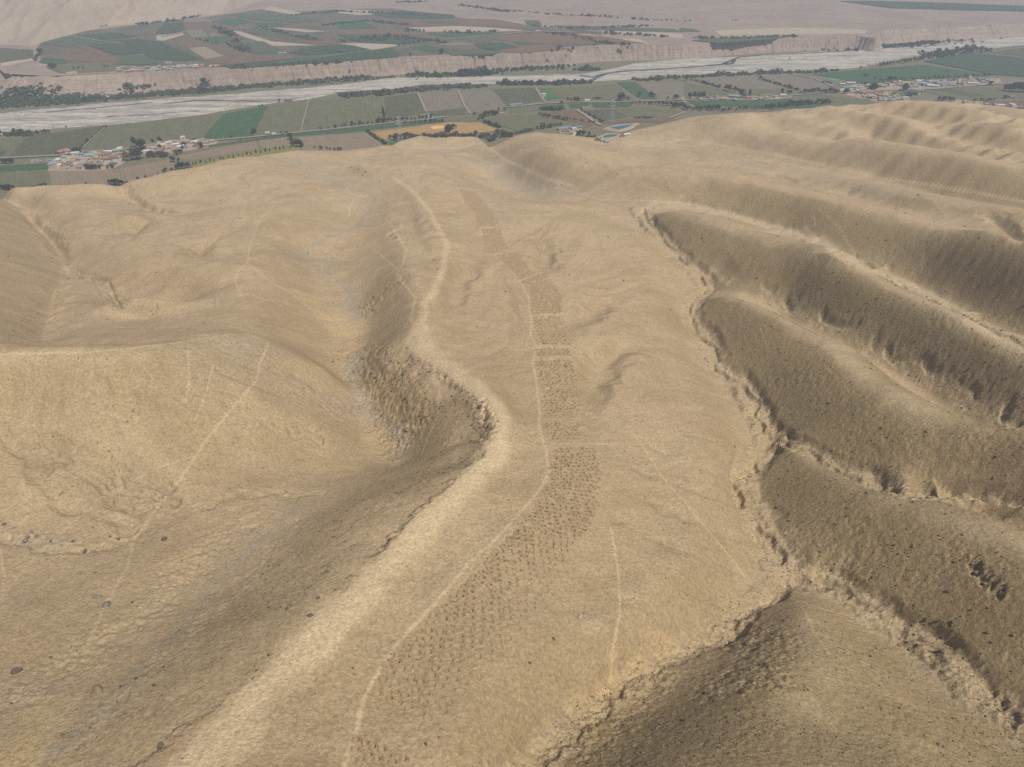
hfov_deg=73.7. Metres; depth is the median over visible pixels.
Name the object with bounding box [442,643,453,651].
pit
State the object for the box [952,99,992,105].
village ground
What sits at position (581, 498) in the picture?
pit
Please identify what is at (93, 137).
dirt road
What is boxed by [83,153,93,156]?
house
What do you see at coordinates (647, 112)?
crop field
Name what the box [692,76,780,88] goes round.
ploughed field
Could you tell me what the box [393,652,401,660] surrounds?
pit
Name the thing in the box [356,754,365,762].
pit
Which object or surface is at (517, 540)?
pit
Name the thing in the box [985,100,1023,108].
vineyard field
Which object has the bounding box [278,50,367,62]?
dirt road
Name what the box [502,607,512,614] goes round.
pit
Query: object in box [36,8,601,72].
farmland
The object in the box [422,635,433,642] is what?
pit
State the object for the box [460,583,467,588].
pit
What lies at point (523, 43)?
crop field
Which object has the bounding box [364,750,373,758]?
pit
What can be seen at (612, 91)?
crop field
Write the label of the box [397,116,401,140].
pylon
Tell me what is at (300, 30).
bare field
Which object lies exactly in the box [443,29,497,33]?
hedgerow
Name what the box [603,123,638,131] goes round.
pond
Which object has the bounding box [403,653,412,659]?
pit
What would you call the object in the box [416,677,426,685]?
pit
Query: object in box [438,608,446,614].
pit
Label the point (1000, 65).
crop field
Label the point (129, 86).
badland scrub
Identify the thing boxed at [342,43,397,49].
bare field
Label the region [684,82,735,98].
crop field
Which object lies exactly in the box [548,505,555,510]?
pit
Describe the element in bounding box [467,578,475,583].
pit
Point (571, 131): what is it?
village ground
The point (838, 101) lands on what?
crop field
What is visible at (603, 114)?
crop field
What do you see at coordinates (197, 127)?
crop field
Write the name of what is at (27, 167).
crop field
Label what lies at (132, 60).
orchard field
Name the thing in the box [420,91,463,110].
ploughed field
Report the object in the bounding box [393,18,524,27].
vineyard field
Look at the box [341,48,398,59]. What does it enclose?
orchard field
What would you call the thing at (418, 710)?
pit
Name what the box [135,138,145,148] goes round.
broadleaf tree
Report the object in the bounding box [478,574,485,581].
pit
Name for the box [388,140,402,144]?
crop field
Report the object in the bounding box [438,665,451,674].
pit
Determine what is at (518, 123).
crop field
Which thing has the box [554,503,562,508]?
pit
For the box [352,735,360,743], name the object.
pit
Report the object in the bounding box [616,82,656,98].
crop field
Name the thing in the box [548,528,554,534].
pit
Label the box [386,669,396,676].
pit
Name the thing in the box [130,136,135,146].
eucalyptus tree
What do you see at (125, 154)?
broadleaf tree
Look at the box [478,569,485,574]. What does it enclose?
pit
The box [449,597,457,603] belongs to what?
pit
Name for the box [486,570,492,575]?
pit
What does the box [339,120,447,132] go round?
crop field
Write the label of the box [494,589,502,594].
pit
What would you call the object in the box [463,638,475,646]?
pit
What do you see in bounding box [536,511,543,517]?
pit
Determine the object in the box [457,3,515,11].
hedgerow
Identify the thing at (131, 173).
ploughed field
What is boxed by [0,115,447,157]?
road
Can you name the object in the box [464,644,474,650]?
pit
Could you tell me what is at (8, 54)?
crop field
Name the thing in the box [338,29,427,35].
vineyard field
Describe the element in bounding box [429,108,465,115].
crop field
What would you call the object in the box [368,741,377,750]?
pit
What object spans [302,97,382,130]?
crop field
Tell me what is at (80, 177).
ploughed field
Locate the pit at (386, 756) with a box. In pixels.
[381,752,392,760]
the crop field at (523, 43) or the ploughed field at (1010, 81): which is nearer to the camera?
the ploughed field at (1010, 81)
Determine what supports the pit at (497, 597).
on the desert hills
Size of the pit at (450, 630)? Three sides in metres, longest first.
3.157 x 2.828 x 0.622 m
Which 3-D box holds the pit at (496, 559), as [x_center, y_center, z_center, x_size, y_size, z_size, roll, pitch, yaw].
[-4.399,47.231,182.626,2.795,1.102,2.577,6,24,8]
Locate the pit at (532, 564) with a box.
[527,560,535,567]
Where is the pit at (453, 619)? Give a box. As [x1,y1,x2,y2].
[447,616,456,622]
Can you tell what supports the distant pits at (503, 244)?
on the desert hills
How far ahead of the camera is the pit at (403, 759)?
125.45 m
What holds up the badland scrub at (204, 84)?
on the river cliff
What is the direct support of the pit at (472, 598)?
on the desert hills
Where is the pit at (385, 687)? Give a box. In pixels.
[380,683,391,692]
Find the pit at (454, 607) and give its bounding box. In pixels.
[448,604,458,610]
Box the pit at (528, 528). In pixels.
[524,526,531,530]
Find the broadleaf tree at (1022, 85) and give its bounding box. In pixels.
[1018,82,1023,90]
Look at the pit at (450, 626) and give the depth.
158.87 m
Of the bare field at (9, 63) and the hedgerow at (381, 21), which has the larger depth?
the hedgerow at (381, 21)
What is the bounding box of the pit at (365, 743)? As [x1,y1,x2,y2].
[361,739,370,748]
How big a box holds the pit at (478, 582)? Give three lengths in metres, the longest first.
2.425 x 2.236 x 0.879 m
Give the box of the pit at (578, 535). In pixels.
[574,531,581,537]
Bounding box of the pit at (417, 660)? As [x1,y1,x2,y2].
[412,656,422,662]
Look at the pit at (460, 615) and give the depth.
163.03 m
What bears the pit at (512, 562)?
on the desert hills
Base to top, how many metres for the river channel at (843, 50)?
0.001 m
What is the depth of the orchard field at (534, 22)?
1722.69 m
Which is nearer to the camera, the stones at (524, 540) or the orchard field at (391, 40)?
the stones at (524, 540)
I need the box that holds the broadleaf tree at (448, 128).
[444,124,456,135]
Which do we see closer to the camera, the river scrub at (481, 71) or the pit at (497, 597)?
the pit at (497, 597)
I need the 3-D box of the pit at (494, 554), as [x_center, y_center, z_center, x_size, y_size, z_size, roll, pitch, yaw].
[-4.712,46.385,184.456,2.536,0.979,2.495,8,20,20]
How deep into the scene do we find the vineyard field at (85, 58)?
1324.70 m
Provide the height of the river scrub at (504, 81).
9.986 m
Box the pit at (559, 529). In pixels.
[554,524,561,532]
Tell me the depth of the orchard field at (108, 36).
1536.76 m
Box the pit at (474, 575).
[470,573,477,580]
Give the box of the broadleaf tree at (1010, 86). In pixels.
[1006,83,1012,91]
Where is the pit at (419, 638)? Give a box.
[416,636,425,641]
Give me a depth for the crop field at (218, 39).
1505.37 m
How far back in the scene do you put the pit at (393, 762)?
124.48 m
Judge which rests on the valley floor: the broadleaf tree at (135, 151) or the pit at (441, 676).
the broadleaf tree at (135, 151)
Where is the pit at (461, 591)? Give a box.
[458,588,466,595]
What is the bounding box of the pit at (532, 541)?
[526,538,534,543]
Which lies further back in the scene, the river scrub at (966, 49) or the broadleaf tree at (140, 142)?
the river scrub at (966, 49)
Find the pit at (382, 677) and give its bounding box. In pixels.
[378,674,388,683]
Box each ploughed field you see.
[49,169,121,184]
[120,159,174,183]
[179,141,257,159]
[185,46,224,58]
[259,137,289,147]
[298,133,383,150]
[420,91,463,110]
[460,90,504,113]
[637,82,699,98]
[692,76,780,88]
[760,74,835,90]
[917,99,952,102]
[993,79,1023,85]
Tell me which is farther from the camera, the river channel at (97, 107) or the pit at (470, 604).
the river channel at (97, 107)
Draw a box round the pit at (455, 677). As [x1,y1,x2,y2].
[447,676,459,683]
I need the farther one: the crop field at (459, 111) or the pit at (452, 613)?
the crop field at (459, 111)
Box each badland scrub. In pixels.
[0,82,61,96]
[117,82,155,90]
[195,77,210,87]
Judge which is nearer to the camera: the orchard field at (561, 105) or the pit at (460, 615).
the pit at (460, 615)
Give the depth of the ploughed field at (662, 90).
1220.81 m
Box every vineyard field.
[42,53,117,61]
[77,46,113,55]
[171,37,241,54]
[184,23,224,34]
[207,55,295,63]
[232,25,340,43]
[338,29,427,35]
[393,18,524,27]
[434,46,479,49]
[485,32,646,44]
[500,46,567,52]
[539,110,587,122]
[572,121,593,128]
[595,118,678,123]
[762,108,788,111]
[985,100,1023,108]
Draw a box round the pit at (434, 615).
[428,611,438,619]
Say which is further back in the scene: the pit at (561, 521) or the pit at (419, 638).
the pit at (561, 521)
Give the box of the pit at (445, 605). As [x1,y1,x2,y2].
[441,603,448,608]
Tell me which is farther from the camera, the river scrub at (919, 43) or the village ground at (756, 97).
the river scrub at (919, 43)
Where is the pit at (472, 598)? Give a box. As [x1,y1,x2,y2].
[467,595,475,601]
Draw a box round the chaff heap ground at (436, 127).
[431,126,443,128]
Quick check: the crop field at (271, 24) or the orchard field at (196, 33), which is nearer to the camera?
the orchard field at (196, 33)
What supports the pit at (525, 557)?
on the desert hills
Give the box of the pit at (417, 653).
[408,649,422,658]
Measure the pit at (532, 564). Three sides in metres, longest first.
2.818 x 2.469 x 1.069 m
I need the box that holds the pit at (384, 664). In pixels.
[381,661,394,672]
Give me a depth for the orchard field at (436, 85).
1229.86 m
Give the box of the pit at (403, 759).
[398,754,408,763]
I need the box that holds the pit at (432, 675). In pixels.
[427,671,437,679]
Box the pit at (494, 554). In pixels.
[491,552,498,557]
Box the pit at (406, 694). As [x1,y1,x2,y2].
[400,691,410,699]
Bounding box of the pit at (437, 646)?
[433,643,441,650]
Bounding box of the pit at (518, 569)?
[515,567,522,572]
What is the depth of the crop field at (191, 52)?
1361.73 m
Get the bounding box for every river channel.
[46,102,147,111]
[163,99,283,103]
[580,55,756,76]
[765,44,946,54]
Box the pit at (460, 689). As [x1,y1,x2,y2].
[454,687,467,698]
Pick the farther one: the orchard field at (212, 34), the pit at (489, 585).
the orchard field at (212, 34)
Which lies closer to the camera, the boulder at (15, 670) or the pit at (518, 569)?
the boulder at (15, 670)
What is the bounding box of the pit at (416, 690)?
[411,686,420,693]
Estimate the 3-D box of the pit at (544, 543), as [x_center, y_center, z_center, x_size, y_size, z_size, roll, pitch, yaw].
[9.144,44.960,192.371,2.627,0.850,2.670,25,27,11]
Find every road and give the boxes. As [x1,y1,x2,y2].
[0,66,107,75]
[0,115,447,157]
[76,36,135,40]
[82,126,104,147]
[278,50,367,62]
[300,99,308,130]
[417,93,426,111]
[452,31,573,38]
[458,91,470,113]
[507,83,1012,106]
[575,109,602,124]
[793,74,832,85]
[867,44,1023,65]
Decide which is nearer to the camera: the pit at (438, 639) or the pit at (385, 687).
the pit at (385, 687)
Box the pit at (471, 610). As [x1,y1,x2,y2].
[468,607,475,613]
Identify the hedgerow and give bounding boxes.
[136,13,201,23]
[217,26,250,52]
[232,58,352,68]
[255,25,322,40]
[280,9,429,15]
[322,19,408,24]
[337,37,446,42]
[396,0,433,2]
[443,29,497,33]
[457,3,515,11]
[514,9,690,21]
[526,24,652,28]
[542,32,617,43]
[595,30,668,37]
[693,34,802,38]
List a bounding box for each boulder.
[11,667,22,674]
[92,685,102,695]
[93,594,101,598]
[102,601,110,607]
[157,742,163,748]
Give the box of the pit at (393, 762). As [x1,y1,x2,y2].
[387,758,398,766]
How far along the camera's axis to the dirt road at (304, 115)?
1055.74 m
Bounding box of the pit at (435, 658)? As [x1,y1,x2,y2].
[432,656,442,664]
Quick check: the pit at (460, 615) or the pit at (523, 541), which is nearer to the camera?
the pit at (460, 615)
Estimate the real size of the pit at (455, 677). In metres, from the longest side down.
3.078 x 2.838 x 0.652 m
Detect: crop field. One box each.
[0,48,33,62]
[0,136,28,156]
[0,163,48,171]
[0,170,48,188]
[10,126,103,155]
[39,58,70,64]
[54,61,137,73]
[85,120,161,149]
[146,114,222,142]
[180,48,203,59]
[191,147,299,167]
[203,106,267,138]
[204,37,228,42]
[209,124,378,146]
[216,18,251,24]
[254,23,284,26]
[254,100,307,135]
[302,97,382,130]
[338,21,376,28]
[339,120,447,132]
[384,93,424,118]
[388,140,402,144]
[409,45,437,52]
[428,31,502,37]
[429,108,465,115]
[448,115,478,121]
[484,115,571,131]
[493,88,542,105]
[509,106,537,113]
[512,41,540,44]
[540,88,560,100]
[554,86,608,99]
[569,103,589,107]
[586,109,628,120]
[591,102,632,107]
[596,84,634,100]
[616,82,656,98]
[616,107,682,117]
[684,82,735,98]
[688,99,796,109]
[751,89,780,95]
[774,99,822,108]
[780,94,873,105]
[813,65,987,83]
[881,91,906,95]
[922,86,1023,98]
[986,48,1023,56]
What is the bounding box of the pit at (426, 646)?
[423,643,432,649]
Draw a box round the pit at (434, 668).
[431,665,442,672]
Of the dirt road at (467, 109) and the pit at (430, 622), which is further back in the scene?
the dirt road at (467, 109)
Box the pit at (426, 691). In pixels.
[421,689,431,697]
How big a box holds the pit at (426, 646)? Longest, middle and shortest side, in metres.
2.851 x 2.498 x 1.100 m
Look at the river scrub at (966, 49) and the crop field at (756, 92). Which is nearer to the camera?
the crop field at (756, 92)
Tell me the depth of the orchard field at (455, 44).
1449.80 m
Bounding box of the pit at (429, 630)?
[425,627,433,634]
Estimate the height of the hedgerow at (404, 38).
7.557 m
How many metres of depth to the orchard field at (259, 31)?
1560.81 m
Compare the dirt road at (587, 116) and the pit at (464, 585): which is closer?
the pit at (464, 585)
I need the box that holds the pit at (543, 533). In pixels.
[540,530,546,536]
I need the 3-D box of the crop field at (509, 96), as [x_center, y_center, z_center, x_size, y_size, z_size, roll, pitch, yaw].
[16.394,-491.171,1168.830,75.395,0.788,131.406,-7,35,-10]
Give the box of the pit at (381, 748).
[377,745,386,752]
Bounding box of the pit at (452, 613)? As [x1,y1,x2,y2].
[449,611,456,615]
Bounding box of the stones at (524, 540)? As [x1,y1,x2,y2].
[0,106,1023,766]
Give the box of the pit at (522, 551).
[519,549,527,555]
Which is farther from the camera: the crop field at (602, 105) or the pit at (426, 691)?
the crop field at (602, 105)
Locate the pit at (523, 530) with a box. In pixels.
[519,528,526,535]
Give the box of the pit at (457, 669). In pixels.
[450,666,461,675]
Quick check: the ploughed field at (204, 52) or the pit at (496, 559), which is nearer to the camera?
the pit at (496, 559)
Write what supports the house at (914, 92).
on the village ground at (998, 80)
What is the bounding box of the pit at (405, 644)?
[403,642,410,650]
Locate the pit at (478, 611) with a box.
[475,609,484,615]
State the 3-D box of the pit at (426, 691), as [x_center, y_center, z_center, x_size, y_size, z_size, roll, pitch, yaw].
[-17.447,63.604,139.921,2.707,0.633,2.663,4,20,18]
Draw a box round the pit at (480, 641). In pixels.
[472,638,483,647]
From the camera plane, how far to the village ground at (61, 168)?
846.49 m
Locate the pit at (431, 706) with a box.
[428,703,444,712]
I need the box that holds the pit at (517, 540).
[512,535,520,542]
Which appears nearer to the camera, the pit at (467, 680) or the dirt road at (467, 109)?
the pit at (467, 680)
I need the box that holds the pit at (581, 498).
[576,496,584,501]
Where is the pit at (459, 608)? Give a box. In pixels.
[457,606,465,613]
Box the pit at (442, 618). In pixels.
[437,615,450,622]
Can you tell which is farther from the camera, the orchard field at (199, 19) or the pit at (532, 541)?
the orchard field at (199, 19)
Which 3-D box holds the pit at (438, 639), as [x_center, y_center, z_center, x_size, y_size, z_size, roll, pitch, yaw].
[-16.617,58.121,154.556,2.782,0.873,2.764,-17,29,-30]
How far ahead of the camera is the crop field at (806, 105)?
1113.93 m
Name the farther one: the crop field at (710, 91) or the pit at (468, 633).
the crop field at (710, 91)
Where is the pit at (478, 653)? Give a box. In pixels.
[473,652,482,661]
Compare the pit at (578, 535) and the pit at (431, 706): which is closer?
the pit at (431, 706)
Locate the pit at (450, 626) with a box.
[446,624,455,628]
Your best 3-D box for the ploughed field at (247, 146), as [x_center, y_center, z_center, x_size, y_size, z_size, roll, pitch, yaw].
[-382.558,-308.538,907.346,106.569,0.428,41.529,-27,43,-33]
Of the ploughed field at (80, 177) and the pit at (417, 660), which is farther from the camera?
the ploughed field at (80, 177)
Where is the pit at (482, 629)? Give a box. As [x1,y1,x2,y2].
[474,627,485,635]
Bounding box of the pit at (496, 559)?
[491,557,499,562]
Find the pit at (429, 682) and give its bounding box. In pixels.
[425,680,439,689]
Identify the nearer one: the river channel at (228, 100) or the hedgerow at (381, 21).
the river channel at (228, 100)
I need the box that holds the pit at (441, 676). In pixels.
[437,674,450,682]
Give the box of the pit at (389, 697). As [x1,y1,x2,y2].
[385,694,394,701]
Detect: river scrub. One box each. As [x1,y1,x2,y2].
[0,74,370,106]
[0,91,103,105]
[405,63,577,79]
[457,65,492,75]
[496,78,592,85]
[573,64,600,70]
[632,67,836,80]
[821,40,940,50]
[917,44,992,57]
[943,37,1001,43]
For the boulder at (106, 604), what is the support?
on the desert hills
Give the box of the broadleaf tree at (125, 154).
[120,151,131,159]
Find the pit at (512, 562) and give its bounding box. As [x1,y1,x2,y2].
[507,559,517,564]
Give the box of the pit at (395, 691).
[391,688,400,695]
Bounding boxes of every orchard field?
[42,36,98,47]
[77,33,137,40]
[88,43,142,54]
[114,55,161,64]
[119,39,198,60]
[156,22,183,33]
[183,17,211,21]
[186,29,207,37]
[208,33,221,35]
[222,52,399,68]
[228,13,319,22]
[238,41,286,53]
[241,27,305,40]
[288,44,369,55]
[335,84,475,92]
[338,35,438,43]
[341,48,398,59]
[372,10,454,18]
[422,20,460,23]
[437,42,474,45]
[444,49,500,55]
[474,42,516,50]
[525,20,541,24]
[541,104,565,110]
[556,26,681,31]
[680,28,699,31]
[692,36,788,43]
[840,1,1023,11]
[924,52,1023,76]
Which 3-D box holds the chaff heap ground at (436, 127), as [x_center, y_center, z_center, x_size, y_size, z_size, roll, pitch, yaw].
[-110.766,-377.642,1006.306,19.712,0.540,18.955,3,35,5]
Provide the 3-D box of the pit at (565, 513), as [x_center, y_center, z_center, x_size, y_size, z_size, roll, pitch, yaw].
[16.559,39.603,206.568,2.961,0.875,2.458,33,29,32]
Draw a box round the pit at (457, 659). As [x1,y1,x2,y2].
[452,658,462,665]
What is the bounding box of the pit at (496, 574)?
[491,572,501,579]
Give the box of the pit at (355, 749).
[350,745,360,752]
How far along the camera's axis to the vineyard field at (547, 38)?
1504.04 m
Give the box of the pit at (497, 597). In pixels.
[493,595,500,602]
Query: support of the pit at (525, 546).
on the desert hills
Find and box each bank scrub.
[0,128,38,136]
[338,82,491,97]
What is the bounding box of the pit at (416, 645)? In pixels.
[411,642,421,648]
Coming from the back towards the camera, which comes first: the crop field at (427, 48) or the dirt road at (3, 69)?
the crop field at (427, 48)
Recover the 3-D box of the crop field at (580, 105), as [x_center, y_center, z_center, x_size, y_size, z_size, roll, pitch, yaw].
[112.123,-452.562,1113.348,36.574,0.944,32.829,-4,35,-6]
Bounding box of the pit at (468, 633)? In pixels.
[463,632,474,638]
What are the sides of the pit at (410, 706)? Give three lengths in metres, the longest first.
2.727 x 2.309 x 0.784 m
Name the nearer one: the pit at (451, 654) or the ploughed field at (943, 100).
the pit at (451, 654)
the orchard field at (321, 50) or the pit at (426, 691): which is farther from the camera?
the orchard field at (321, 50)
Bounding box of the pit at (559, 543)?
[553,540,563,547]
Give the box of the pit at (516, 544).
[513,542,522,548]
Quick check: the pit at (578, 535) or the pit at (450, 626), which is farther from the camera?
the pit at (578, 535)
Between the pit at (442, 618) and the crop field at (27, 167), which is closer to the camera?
the pit at (442, 618)
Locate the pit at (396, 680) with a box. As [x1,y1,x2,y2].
[389,678,401,687]
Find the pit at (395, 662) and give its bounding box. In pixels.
[390,656,402,666]
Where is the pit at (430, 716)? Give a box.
[423,714,433,722]
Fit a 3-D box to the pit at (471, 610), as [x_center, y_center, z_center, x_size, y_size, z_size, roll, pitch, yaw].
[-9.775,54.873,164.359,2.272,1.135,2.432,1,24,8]
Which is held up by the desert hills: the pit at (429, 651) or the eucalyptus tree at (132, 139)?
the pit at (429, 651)
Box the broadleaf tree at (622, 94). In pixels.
[618,92,625,100]
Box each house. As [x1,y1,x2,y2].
[47,162,57,166]
[55,148,67,153]
[61,162,71,166]
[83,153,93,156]
[97,153,107,156]
[112,148,122,152]
[510,103,522,105]
[557,127,568,130]
[728,94,739,97]
[906,89,921,94]
[927,84,938,86]
[934,82,952,84]
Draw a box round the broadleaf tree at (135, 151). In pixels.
[128,146,142,159]
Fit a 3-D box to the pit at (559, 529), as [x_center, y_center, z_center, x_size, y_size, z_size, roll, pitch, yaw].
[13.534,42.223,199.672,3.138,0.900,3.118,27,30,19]
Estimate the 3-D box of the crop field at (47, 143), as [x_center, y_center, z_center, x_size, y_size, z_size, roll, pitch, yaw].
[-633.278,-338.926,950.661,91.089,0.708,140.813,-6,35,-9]
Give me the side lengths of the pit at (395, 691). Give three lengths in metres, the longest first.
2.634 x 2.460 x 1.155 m
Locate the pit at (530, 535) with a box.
[525,533,532,539]
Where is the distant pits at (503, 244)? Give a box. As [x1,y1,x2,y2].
[412,189,600,714]
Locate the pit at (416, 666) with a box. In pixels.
[412,663,420,669]
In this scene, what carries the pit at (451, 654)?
on the desert hills
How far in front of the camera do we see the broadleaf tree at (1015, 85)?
1188.44 m
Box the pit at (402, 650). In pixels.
[400,646,412,655]
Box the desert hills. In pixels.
[0,100,1023,766]
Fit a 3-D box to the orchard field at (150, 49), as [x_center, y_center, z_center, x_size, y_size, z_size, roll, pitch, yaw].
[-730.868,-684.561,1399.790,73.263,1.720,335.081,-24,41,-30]
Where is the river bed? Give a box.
[0,37,1023,134]
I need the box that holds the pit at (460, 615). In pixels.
[457,611,465,618]
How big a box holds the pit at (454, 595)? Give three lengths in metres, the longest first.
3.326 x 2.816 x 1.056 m
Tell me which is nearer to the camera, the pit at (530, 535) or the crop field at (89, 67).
the pit at (530, 535)
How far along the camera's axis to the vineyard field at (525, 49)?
1398.15 m
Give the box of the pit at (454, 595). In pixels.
[449,592,459,600]
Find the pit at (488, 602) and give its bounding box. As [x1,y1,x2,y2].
[485,600,491,605]
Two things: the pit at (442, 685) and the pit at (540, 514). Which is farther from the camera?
the pit at (540, 514)
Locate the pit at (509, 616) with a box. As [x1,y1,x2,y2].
[503,614,512,622]
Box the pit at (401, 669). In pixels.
[394,664,407,674]
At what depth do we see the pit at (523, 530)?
194.62 m
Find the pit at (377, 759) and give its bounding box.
[372,754,382,763]
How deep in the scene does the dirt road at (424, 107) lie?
1128.74 m
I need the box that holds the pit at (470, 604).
[465,602,475,607]
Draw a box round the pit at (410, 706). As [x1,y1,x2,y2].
[404,704,414,711]
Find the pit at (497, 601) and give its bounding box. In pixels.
[491,600,501,607]
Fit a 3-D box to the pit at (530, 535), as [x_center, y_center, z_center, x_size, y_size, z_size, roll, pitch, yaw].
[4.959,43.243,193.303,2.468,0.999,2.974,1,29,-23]
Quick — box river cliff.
[0,24,1023,97]
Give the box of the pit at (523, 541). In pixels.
[519,536,527,543]
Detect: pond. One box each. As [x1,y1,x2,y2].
[595,133,620,137]
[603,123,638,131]
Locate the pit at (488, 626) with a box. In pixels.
[484,624,492,629]
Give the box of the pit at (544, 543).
[539,540,547,546]
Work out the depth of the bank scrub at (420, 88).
1203.39 m
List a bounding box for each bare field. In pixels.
[1,59,32,66]
[156,33,183,40]
[233,31,308,45]
[264,7,300,14]
[276,28,323,31]
[338,9,376,14]
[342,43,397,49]
[409,26,524,31]
[597,30,681,37]
[622,38,648,44]
[715,27,867,34]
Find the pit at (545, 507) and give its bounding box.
[542,505,548,510]
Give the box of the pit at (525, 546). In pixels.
[517,544,528,550]
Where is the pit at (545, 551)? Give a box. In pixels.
[540,548,548,555]
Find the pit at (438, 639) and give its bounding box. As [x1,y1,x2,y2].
[433,636,442,642]
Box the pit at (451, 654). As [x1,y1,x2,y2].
[442,651,454,659]
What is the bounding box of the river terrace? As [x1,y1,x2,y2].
[0,0,1023,75]
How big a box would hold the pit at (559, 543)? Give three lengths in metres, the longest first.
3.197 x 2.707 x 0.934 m
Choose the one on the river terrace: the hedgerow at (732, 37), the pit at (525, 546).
the hedgerow at (732, 37)
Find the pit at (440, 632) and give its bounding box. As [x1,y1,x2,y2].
[436,628,445,635]
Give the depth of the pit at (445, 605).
165.19 m
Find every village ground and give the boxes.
[48,149,128,171]
[142,139,218,154]
[559,128,581,133]
[681,95,791,101]
[841,78,1001,102]
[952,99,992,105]
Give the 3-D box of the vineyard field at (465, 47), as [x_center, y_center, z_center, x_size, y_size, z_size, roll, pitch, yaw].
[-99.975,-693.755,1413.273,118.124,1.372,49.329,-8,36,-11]
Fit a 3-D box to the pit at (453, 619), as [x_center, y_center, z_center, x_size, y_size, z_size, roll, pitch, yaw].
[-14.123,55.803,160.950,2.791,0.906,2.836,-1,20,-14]
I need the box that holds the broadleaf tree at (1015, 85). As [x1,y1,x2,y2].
[1011,82,1021,91]
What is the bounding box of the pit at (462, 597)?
[458,594,465,599]
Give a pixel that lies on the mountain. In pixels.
(29, 22)
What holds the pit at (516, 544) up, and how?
on the desert hills
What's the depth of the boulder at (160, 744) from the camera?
120.97 m
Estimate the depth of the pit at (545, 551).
189.49 m
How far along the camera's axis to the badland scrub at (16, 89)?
1159.72 m
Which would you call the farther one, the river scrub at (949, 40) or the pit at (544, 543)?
the river scrub at (949, 40)
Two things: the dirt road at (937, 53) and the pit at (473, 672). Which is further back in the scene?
the dirt road at (937, 53)
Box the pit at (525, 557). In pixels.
[521,553,528,559]
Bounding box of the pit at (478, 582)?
[476,580,483,585]
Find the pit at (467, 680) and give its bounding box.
[458,678,469,687]
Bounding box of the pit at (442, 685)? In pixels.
[434,683,445,691]
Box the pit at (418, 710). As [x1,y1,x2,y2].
[412,708,427,718]
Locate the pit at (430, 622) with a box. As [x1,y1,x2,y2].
[425,619,436,626]
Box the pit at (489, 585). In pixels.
[486,582,492,588]
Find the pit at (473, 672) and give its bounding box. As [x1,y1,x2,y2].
[471,670,483,682]
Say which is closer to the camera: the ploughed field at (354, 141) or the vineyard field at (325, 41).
the ploughed field at (354, 141)
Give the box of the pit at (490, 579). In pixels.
[486,576,494,581]
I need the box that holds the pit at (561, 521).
[557,518,565,525]
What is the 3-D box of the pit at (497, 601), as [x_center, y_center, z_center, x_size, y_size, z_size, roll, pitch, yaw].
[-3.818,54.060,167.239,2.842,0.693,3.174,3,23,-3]
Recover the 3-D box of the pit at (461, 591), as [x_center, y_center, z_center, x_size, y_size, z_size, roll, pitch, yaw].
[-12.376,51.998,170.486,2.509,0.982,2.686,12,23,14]
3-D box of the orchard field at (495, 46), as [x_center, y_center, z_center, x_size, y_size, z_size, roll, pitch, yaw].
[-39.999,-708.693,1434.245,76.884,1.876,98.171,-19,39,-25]
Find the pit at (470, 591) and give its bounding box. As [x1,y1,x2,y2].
[467,589,475,594]
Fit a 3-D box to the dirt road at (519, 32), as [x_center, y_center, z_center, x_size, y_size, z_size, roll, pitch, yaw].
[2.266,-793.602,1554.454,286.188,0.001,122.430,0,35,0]
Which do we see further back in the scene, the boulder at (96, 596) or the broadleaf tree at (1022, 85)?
the broadleaf tree at (1022, 85)
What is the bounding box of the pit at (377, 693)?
[372,688,382,697]
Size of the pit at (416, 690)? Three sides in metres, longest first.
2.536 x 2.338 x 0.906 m
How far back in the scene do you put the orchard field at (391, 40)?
1500.99 m
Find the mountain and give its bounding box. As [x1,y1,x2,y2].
[0,0,258,45]
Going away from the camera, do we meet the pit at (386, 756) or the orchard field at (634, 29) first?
the pit at (386, 756)
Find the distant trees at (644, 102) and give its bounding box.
[31,18,995,186]
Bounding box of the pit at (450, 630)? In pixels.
[446,629,455,636]
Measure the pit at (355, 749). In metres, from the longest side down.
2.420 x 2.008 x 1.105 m
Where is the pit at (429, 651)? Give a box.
[424,649,433,656]
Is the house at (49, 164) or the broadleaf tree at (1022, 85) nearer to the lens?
the house at (49, 164)
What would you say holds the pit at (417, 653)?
on the desert hills
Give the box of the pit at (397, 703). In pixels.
[392,699,404,707]
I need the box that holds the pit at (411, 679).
[407,675,416,683]
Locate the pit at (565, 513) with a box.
[563,511,570,516]
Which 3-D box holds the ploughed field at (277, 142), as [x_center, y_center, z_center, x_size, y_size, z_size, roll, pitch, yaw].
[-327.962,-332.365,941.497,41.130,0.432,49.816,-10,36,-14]
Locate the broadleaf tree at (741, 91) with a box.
[738,89,745,95]
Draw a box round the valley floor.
[0,36,1023,198]
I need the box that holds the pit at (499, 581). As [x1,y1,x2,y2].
[494,577,501,583]
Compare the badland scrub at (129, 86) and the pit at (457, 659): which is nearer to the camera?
the pit at (457, 659)
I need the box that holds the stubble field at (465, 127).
[373,122,494,139]
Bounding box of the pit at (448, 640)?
[443,637,453,642]
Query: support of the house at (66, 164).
on the village ground at (61, 168)
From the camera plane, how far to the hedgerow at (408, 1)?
2103.92 m
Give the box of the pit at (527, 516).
[524,514,531,518]

